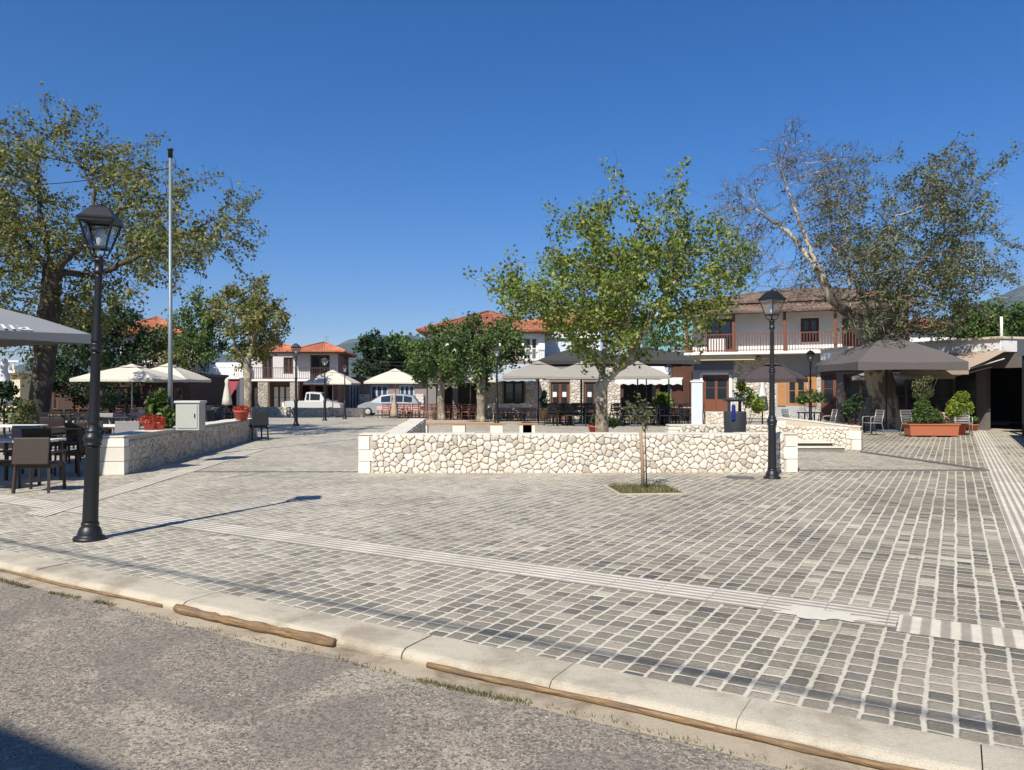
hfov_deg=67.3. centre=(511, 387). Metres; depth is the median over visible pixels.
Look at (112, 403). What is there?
potted plant
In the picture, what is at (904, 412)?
metal armchair
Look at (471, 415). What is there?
taverna chair
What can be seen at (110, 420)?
wicker armchair
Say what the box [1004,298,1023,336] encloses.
background bush
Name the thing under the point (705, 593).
tactile paving
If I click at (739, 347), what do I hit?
balcony house
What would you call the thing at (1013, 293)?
mountain
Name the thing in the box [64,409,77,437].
cafe chair
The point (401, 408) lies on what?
taverna chair
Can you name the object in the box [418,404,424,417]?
taverna chair
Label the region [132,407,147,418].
wicker armchair
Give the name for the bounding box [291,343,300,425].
street lamp
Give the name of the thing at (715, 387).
door
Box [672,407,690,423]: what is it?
cafe table
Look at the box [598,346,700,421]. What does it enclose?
sun umbrella
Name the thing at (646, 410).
cafe chair
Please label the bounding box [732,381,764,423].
potted plant
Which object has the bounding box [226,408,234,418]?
wicker armchair
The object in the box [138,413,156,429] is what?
potted plant
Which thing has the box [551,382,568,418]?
door
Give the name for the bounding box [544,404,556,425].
cafe chair
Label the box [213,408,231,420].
wicker armchair
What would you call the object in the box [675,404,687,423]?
cafe chair
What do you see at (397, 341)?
background tree
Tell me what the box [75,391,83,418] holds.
door
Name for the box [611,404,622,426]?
cafe chair
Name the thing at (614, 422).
potted plant
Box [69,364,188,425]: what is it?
sun umbrella
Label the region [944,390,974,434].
potted plant
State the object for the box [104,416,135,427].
cafe table
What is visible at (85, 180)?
cable
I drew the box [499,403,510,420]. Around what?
folding chair
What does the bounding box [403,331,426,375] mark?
background tree
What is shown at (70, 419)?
cafe chair
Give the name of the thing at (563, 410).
cafe chair
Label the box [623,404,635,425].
cafe chair
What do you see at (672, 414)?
cafe table
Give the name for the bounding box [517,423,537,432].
stone bench
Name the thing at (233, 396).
shop window
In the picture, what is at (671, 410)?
cafe chair
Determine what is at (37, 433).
wicker armchair
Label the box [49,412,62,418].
cafe chair
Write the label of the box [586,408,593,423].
cafe table
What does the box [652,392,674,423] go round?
potted plant
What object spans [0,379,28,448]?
potted plant
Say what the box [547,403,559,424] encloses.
cafe chair
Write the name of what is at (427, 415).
taverna chair
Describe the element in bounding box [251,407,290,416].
stone wall
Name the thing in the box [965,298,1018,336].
background bush
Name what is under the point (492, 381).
sun umbrella
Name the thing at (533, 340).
balcony door
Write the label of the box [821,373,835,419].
door
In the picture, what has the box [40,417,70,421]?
cafe table
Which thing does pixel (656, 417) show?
cafe chair
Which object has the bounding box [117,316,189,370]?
pink house
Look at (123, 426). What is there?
wicker armchair
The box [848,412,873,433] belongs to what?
cafe table
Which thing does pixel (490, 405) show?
folding chair
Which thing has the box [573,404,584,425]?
cafe chair
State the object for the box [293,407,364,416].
stone wall
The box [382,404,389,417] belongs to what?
taverna chair
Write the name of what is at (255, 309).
tree
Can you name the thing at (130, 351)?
evergreen tree
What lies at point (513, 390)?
window
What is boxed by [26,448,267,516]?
tactile paving
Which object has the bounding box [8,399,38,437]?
potted plant
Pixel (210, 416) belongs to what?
wicker armchair
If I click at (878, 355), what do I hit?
sun umbrella
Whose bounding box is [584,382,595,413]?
door
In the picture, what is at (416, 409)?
cafe table
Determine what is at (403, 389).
window
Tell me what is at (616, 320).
plane tree
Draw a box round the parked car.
[357,394,420,415]
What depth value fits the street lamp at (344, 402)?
44.96 m
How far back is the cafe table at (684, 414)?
33.44 m
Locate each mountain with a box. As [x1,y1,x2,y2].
[10,314,427,376]
[949,287,1023,336]
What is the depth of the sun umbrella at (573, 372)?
32.01 m
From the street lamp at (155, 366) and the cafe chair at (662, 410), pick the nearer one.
the cafe chair at (662, 410)
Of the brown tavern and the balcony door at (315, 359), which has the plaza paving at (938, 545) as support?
the brown tavern
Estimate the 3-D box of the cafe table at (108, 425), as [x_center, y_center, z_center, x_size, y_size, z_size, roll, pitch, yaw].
[-9.716,1.274,18.600,1.100,0.752,0.750,0,0,0]
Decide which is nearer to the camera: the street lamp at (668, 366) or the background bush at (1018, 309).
the street lamp at (668, 366)
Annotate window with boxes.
[52,392,57,408]
[110,387,140,412]
[173,387,181,407]
[228,390,235,407]
[253,386,257,406]
[262,356,272,378]
[272,385,289,406]
[284,357,292,373]
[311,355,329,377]
[371,385,387,399]
[399,385,413,394]
[504,381,523,403]
[787,376,806,405]
[801,318,818,341]
[895,379,920,416]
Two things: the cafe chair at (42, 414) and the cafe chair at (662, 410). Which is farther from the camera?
the cafe chair at (662, 410)
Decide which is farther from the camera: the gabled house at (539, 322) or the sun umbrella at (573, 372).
the gabled house at (539, 322)
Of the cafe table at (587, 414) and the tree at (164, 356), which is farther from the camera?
the tree at (164, 356)
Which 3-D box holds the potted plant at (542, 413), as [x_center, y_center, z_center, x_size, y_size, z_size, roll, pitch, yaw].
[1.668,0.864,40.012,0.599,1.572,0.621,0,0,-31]
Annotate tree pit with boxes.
[603,481,686,495]
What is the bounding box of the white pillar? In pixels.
[690,381,703,423]
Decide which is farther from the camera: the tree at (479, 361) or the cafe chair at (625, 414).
the tree at (479, 361)
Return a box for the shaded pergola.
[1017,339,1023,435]
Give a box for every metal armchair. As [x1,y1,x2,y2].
[781,409,801,418]
[818,409,837,422]
[850,408,870,425]
[862,410,884,435]
[899,410,913,435]
[952,410,972,435]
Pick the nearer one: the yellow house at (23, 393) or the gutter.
the gutter
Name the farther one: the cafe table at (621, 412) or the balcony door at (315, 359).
the balcony door at (315, 359)
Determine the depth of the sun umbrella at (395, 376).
47.70 m
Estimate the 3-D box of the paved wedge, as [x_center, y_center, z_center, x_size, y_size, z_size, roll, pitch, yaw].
[7.520,1.644,17.810,3.800,0.001,4.980,0,0,0]
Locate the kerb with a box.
[0,550,1023,769]
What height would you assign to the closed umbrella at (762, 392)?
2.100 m
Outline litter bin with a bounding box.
[722,397,746,432]
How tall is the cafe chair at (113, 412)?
0.942 m
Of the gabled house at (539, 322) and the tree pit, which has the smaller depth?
the tree pit
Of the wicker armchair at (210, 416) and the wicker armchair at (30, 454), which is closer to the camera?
the wicker armchair at (30, 454)
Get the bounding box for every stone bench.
[426,423,505,432]
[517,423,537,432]
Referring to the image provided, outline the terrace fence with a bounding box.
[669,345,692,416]
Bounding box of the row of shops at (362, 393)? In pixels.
[348,377,427,410]
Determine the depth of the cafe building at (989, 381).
31.35 m
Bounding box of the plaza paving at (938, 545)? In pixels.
[0,411,1023,750]
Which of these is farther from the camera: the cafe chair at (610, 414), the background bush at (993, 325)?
the background bush at (993, 325)
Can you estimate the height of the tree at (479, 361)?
5.616 m
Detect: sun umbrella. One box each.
[0,308,90,346]
[57,378,128,383]
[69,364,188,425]
[121,363,210,422]
[303,370,360,417]
[364,369,421,416]
[443,370,498,419]
[502,361,560,424]
[537,348,631,420]
[543,361,623,425]
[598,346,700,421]
[613,361,669,426]
[737,362,807,382]
[815,334,968,431]
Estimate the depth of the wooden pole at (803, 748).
3.92 m
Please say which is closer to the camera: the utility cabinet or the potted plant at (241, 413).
the utility cabinet
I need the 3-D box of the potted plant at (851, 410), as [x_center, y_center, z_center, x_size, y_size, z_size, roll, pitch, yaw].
[11.940,0.907,26.984,0.880,1.486,0.707,0,0,0]
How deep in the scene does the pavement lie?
21.57 m
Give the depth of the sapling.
12.49 m
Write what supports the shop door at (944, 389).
in the cafe building at (989, 381)
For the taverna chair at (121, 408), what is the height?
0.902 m
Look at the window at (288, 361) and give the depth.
60.51 m
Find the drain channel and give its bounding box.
[193,471,357,471]
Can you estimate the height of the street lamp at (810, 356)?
3.436 m
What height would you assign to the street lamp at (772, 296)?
3.456 m
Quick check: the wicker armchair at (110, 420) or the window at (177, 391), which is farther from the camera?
the window at (177, 391)
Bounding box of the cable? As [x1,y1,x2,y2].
[0,168,168,185]
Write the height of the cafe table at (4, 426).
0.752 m
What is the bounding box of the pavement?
[985,425,1023,487]
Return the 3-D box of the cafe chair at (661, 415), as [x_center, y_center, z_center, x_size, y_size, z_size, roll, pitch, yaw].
[6.472,1.181,32.998,0.521,0.942,0.455,0,0,-7]
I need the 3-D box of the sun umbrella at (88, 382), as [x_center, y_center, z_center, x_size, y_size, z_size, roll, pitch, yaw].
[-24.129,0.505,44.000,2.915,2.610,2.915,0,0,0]
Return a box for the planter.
[902,375,960,436]
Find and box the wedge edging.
[798,451,989,470]
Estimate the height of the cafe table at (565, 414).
0.752 m
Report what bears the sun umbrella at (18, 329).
on the plaza paving at (938, 545)
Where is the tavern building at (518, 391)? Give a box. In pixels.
[416,310,689,418]
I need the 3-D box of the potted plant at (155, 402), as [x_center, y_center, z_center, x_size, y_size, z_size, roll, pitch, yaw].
[-8.075,0.809,17.697,0.816,1.682,0.598,0,0,0]
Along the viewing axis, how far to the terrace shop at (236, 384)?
58.10 m
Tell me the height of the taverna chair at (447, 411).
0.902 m
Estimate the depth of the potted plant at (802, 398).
26.91 m
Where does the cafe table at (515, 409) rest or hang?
on the plaza paving at (938, 545)
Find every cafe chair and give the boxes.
[38,412,53,441]
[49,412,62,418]
[60,412,71,422]
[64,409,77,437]
[73,412,85,422]
[100,409,108,432]
[103,409,123,433]
[125,409,137,420]
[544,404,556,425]
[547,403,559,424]
[553,404,566,425]
[559,403,568,422]
[560,403,568,424]
[564,404,574,425]
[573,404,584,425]
[583,404,594,425]
[609,404,619,423]
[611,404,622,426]
[613,403,623,416]
[620,404,631,423]
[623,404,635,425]
[642,404,653,423]
[646,406,658,426]
[652,404,665,423]
[655,404,669,425]
[665,404,674,423]
[669,404,681,423]
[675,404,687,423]
[678,404,690,423]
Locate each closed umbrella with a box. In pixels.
[0,358,13,423]
[222,378,231,404]
[390,393,398,418]
[758,382,768,423]
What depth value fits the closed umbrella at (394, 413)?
46.38 m
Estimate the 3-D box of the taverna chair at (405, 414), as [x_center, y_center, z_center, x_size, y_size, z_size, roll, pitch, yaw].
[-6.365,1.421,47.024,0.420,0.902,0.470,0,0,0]
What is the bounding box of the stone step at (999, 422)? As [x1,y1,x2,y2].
[990,421,1008,424]
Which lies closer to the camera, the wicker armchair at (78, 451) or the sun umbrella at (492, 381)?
the wicker armchair at (78, 451)
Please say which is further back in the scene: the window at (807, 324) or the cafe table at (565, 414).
the window at (807, 324)
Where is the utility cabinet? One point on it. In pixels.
(190, 415)
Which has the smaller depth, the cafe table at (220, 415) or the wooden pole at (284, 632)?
the wooden pole at (284, 632)
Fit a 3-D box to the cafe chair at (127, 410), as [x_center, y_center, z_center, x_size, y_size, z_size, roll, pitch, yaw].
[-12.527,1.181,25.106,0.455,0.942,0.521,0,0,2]
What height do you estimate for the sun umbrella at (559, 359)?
3.890 m
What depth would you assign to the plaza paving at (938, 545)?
7.56 m
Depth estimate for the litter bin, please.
16.11 m
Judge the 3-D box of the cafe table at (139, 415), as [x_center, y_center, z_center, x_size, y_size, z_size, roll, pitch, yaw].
[-13.626,1.274,27.000,0.862,0.752,0.862,0,0,0]
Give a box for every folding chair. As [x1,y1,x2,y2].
[487,403,499,420]
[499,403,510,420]
[510,404,520,420]
[521,403,531,420]
[532,403,542,420]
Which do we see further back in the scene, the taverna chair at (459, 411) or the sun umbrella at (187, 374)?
the taverna chair at (459, 411)
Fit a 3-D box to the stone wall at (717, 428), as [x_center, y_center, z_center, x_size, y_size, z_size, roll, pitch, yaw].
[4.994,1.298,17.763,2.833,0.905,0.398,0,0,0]
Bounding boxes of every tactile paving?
[0,494,898,627]
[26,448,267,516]
[896,615,1023,648]
[973,430,1023,572]
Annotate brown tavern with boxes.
[52,373,228,418]
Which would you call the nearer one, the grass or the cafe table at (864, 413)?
the grass
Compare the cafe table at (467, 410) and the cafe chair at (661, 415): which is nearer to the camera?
the cafe chair at (661, 415)
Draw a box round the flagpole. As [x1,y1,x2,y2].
[167,148,175,427]
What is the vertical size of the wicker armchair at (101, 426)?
0.871 m
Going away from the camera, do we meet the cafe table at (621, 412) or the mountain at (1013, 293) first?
the cafe table at (621, 412)
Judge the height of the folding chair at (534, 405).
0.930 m
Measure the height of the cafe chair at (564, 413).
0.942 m
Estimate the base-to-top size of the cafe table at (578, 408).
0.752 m
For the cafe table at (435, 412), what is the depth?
43.35 m
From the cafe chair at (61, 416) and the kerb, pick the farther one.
the cafe chair at (61, 416)
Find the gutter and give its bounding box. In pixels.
[0,571,879,769]
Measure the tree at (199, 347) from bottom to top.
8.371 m
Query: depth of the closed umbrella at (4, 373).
22.94 m
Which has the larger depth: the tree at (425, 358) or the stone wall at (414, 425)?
the tree at (425, 358)
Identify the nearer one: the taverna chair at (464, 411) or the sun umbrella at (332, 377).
the taverna chair at (464, 411)
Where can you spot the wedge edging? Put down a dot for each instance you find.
(963, 466)
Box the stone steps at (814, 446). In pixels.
[796,440,844,451]
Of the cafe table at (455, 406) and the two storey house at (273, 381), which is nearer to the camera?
the cafe table at (455, 406)
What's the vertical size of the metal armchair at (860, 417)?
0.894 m
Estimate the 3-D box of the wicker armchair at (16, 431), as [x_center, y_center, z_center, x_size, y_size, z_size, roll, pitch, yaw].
[-10.111,1.217,16.179,0.595,0.871,0.597,0,0,-8]
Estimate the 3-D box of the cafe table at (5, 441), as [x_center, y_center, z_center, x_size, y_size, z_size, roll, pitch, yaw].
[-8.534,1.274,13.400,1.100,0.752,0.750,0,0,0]
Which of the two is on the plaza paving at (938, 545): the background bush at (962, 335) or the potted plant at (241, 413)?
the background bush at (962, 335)
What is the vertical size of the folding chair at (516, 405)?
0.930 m
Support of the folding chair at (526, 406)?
on the plaza paving at (938, 545)
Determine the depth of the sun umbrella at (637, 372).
32.12 m
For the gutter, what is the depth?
4.28 m
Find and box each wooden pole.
[0,569,162,607]
[173,604,336,646]
[426,662,924,769]
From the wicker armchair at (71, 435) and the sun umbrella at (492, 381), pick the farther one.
the sun umbrella at (492, 381)
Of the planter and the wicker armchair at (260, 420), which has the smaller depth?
the wicker armchair at (260, 420)
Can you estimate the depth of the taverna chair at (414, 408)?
46.73 m
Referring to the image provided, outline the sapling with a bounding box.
[615,391,654,485]
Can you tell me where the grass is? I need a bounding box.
[0,577,807,769]
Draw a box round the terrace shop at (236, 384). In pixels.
[198,362,243,407]
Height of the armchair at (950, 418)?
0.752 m
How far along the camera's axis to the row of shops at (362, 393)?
68.00 m
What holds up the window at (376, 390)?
in the row of shops at (362, 393)
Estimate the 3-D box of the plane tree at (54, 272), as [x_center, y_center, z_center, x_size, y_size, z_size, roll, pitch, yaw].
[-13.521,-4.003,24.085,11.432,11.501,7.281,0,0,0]
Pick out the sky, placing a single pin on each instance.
(394, 148)
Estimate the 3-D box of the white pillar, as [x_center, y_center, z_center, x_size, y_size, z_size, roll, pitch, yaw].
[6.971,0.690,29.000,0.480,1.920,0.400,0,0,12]
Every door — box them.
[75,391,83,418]
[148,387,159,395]
[349,385,358,407]
[524,337,537,360]
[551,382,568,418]
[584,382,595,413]
[703,375,728,411]
[707,319,731,351]
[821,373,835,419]
[842,314,862,346]
[845,374,871,423]
[931,369,975,428]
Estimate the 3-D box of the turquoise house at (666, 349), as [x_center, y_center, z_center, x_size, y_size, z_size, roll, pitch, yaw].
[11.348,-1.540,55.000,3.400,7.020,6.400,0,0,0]
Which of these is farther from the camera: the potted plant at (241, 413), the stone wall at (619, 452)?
the potted plant at (241, 413)
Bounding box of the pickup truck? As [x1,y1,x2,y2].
[284,392,343,413]
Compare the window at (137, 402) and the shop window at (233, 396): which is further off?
the shop window at (233, 396)
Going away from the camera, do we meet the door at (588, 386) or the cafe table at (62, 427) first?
the cafe table at (62, 427)
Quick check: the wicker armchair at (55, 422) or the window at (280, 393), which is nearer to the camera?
the wicker armchair at (55, 422)
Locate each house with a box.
[0,360,51,420]
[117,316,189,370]
[231,336,357,413]
[527,311,603,349]
[643,313,692,354]
[681,287,918,420]
[908,318,957,341]
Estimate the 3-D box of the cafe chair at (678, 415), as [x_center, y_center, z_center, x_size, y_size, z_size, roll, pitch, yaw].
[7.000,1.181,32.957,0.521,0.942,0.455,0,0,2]
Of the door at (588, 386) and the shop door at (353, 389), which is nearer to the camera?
the door at (588, 386)
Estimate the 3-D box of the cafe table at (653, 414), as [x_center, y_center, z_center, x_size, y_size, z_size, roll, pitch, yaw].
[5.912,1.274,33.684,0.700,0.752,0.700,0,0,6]
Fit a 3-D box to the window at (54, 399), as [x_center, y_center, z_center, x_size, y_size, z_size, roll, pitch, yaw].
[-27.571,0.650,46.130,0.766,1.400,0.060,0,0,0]
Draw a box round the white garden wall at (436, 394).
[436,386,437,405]
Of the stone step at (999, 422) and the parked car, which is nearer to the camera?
the stone step at (999, 422)
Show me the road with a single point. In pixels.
(87, 685)
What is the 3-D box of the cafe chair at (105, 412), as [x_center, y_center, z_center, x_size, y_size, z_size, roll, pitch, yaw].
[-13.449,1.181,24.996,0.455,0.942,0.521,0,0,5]
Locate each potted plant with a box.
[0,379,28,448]
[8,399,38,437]
[100,393,120,434]
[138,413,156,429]
[142,388,175,428]
[155,415,165,429]
[232,405,250,420]
[539,389,549,419]
[587,414,621,431]
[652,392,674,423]
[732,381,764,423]
[794,389,825,419]
[840,393,864,425]
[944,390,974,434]
[966,416,979,430]
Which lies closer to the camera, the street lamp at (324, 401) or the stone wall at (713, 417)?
the stone wall at (713, 417)
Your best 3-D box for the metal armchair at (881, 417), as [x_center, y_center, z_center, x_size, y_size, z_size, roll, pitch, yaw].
[12.503,1.206,26.602,0.548,0.894,0.544,0,0,-5]
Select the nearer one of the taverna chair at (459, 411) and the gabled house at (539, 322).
the taverna chair at (459, 411)
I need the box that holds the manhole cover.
[725,476,754,478]
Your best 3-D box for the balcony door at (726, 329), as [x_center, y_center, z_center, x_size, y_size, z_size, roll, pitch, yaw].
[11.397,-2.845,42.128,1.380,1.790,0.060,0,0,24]
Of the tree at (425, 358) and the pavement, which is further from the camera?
the tree at (425, 358)
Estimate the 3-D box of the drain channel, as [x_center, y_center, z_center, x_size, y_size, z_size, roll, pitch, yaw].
[-4.775,1.645,15.080,3.650,0.001,0.120,0,0,0]
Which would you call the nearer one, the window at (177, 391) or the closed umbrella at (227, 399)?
the closed umbrella at (227, 399)
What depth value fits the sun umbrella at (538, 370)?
33.43 m
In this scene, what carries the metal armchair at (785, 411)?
on the plaza paving at (938, 545)
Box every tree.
[0,81,269,423]
[22,284,167,414]
[140,308,188,369]
[167,285,233,384]
[200,271,295,417]
[350,327,399,376]
[384,330,422,376]
[400,317,469,419]
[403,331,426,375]
[433,311,533,421]
[462,151,767,431]
[698,110,1023,430]
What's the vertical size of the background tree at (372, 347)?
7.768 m
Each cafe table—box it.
[0,424,47,454]
[0,438,65,484]
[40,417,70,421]
[50,426,81,460]
[82,424,114,456]
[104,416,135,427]
[108,413,141,429]
[205,412,228,420]
[377,406,390,417]
[407,406,423,417]
[432,406,448,419]
[450,406,462,419]
[463,406,476,419]
[493,406,510,419]
[507,406,524,420]
[521,406,537,420]
[552,408,571,425]
[571,408,584,424]
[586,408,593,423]
[615,408,634,425]
[639,408,654,425]
[658,408,678,425]
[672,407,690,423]
[680,408,690,423]
[797,412,822,420]
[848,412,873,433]
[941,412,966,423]
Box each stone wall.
[99,418,257,474]
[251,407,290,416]
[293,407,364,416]
[358,432,797,472]
[385,418,425,432]
[665,424,791,432]
[704,412,723,423]
[777,417,862,449]
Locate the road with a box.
[0,581,784,769]
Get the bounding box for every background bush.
[934,291,989,339]
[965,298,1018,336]
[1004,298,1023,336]
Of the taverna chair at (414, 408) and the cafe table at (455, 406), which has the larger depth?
the taverna chair at (414, 408)
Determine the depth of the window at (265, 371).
60.33 m
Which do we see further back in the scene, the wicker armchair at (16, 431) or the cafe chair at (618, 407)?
the cafe chair at (618, 407)
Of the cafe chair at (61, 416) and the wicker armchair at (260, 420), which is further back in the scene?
the wicker armchair at (260, 420)
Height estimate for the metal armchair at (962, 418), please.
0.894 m
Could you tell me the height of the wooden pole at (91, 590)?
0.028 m
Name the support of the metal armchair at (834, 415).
on the plaza paving at (938, 545)
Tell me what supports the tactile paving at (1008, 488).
on the plaza paving at (938, 545)
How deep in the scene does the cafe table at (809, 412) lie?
27.99 m
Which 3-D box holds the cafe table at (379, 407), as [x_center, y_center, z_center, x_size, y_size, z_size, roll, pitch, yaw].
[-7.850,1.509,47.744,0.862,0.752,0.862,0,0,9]
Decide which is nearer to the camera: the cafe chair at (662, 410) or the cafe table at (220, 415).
the cafe table at (220, 415)
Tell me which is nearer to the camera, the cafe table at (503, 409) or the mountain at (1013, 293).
the cafe table at (503, 409)
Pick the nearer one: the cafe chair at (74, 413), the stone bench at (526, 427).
the cafe chair at (74, 413)
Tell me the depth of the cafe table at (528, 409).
41.07 m
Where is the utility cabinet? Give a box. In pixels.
[174,401,206,429]
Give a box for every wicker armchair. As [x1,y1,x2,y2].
[0,449,20,487]
[8,428,52,476]
[10,425,51,467]
[11,438,66,493]
[39,419,63,449]
[51,423,86,463]
[53,429,85,476]
[77,421,107,456]
[100,413,121,433]
[114,421,139,432]
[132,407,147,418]
[205,410,215,421]
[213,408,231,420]
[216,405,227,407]
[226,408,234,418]
[249,412,268,439]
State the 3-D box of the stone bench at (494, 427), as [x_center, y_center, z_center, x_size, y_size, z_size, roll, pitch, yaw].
[-1.786,1.424,26.000,3.138,0.452,0.460,0,0,0]
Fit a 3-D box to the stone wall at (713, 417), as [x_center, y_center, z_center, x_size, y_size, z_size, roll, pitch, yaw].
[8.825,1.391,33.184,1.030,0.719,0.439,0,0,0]
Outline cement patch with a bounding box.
[768,604,887,621]
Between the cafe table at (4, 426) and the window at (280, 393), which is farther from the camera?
the window at (280, 393)
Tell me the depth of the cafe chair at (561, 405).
33.07 m
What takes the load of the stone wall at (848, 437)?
on the plaza paving at (938, 545)
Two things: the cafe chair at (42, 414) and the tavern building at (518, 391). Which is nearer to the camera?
the cafe chair at (42, 414)
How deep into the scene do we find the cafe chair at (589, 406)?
32.82 m
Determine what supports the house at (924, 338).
on the plaza paving at (938, 545)
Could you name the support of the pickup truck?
on the plaza paving at (938, 545)
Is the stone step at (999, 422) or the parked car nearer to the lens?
the stone step at (999, 422)
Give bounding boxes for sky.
[0,0,1023,366]
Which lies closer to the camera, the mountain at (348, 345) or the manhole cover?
the manhole cover
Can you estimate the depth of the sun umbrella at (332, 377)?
49.07 m
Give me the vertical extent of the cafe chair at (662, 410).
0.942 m
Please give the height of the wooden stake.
1.032 m
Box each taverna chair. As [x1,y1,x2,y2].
[115,405,124,420]
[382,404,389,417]
[397,404,403,417]
[404,404,411,417]
[412,404,417,414]
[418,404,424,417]
[426,404,434,419]
[444,404,449,419]
[452,404,460,419]
[461,404,468,419]
[469,404,475,419]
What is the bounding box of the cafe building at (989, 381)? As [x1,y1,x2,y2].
[818,317,1023,429]
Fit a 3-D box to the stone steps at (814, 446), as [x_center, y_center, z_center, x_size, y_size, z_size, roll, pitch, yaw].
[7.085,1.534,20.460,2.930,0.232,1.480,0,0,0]
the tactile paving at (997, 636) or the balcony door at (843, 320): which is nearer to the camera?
the tactile paving at (997, 636)
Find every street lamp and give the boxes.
[72,202,123,542]
[152,360,158,391]
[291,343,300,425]
[321,357,328,420]
[342,365,347,418]
[493,346,500,422]
[665,364,672,423]
[758,289,786,478]
[806,350,814,419]
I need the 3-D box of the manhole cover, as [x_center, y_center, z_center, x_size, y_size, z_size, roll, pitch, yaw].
[4.182,1.643,14.100,0.520,0.014,0.520,0,0,0]
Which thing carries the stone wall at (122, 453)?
on the plaza paving at (938, 545)
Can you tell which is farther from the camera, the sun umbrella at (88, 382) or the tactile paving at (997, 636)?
the sun umbrella at (88, 382)
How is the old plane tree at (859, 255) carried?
on the plaza paving at (938, 545)
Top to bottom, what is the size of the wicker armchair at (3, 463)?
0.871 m
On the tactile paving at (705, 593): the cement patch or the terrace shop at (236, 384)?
the cement patch
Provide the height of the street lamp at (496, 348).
3.556 m
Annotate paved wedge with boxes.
[798,452,969,468]
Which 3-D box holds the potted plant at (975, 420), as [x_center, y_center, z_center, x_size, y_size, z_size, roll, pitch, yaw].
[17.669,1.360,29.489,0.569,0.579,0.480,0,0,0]
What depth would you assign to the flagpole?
17.97 m
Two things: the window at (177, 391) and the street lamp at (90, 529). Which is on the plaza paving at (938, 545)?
the street lamp at (90, 529)
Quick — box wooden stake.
[639,426,644,488]
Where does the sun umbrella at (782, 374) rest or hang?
on the plaza paving at (938, 545)
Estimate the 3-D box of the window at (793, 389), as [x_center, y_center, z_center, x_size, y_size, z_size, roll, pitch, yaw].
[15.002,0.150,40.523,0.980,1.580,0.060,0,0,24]
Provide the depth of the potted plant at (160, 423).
16.83 m
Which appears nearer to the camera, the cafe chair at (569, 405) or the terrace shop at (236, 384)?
the cafe chair at (569, 405)
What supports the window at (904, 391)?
in the cafe building at (989, 381)
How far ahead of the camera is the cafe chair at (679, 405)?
32.98 m

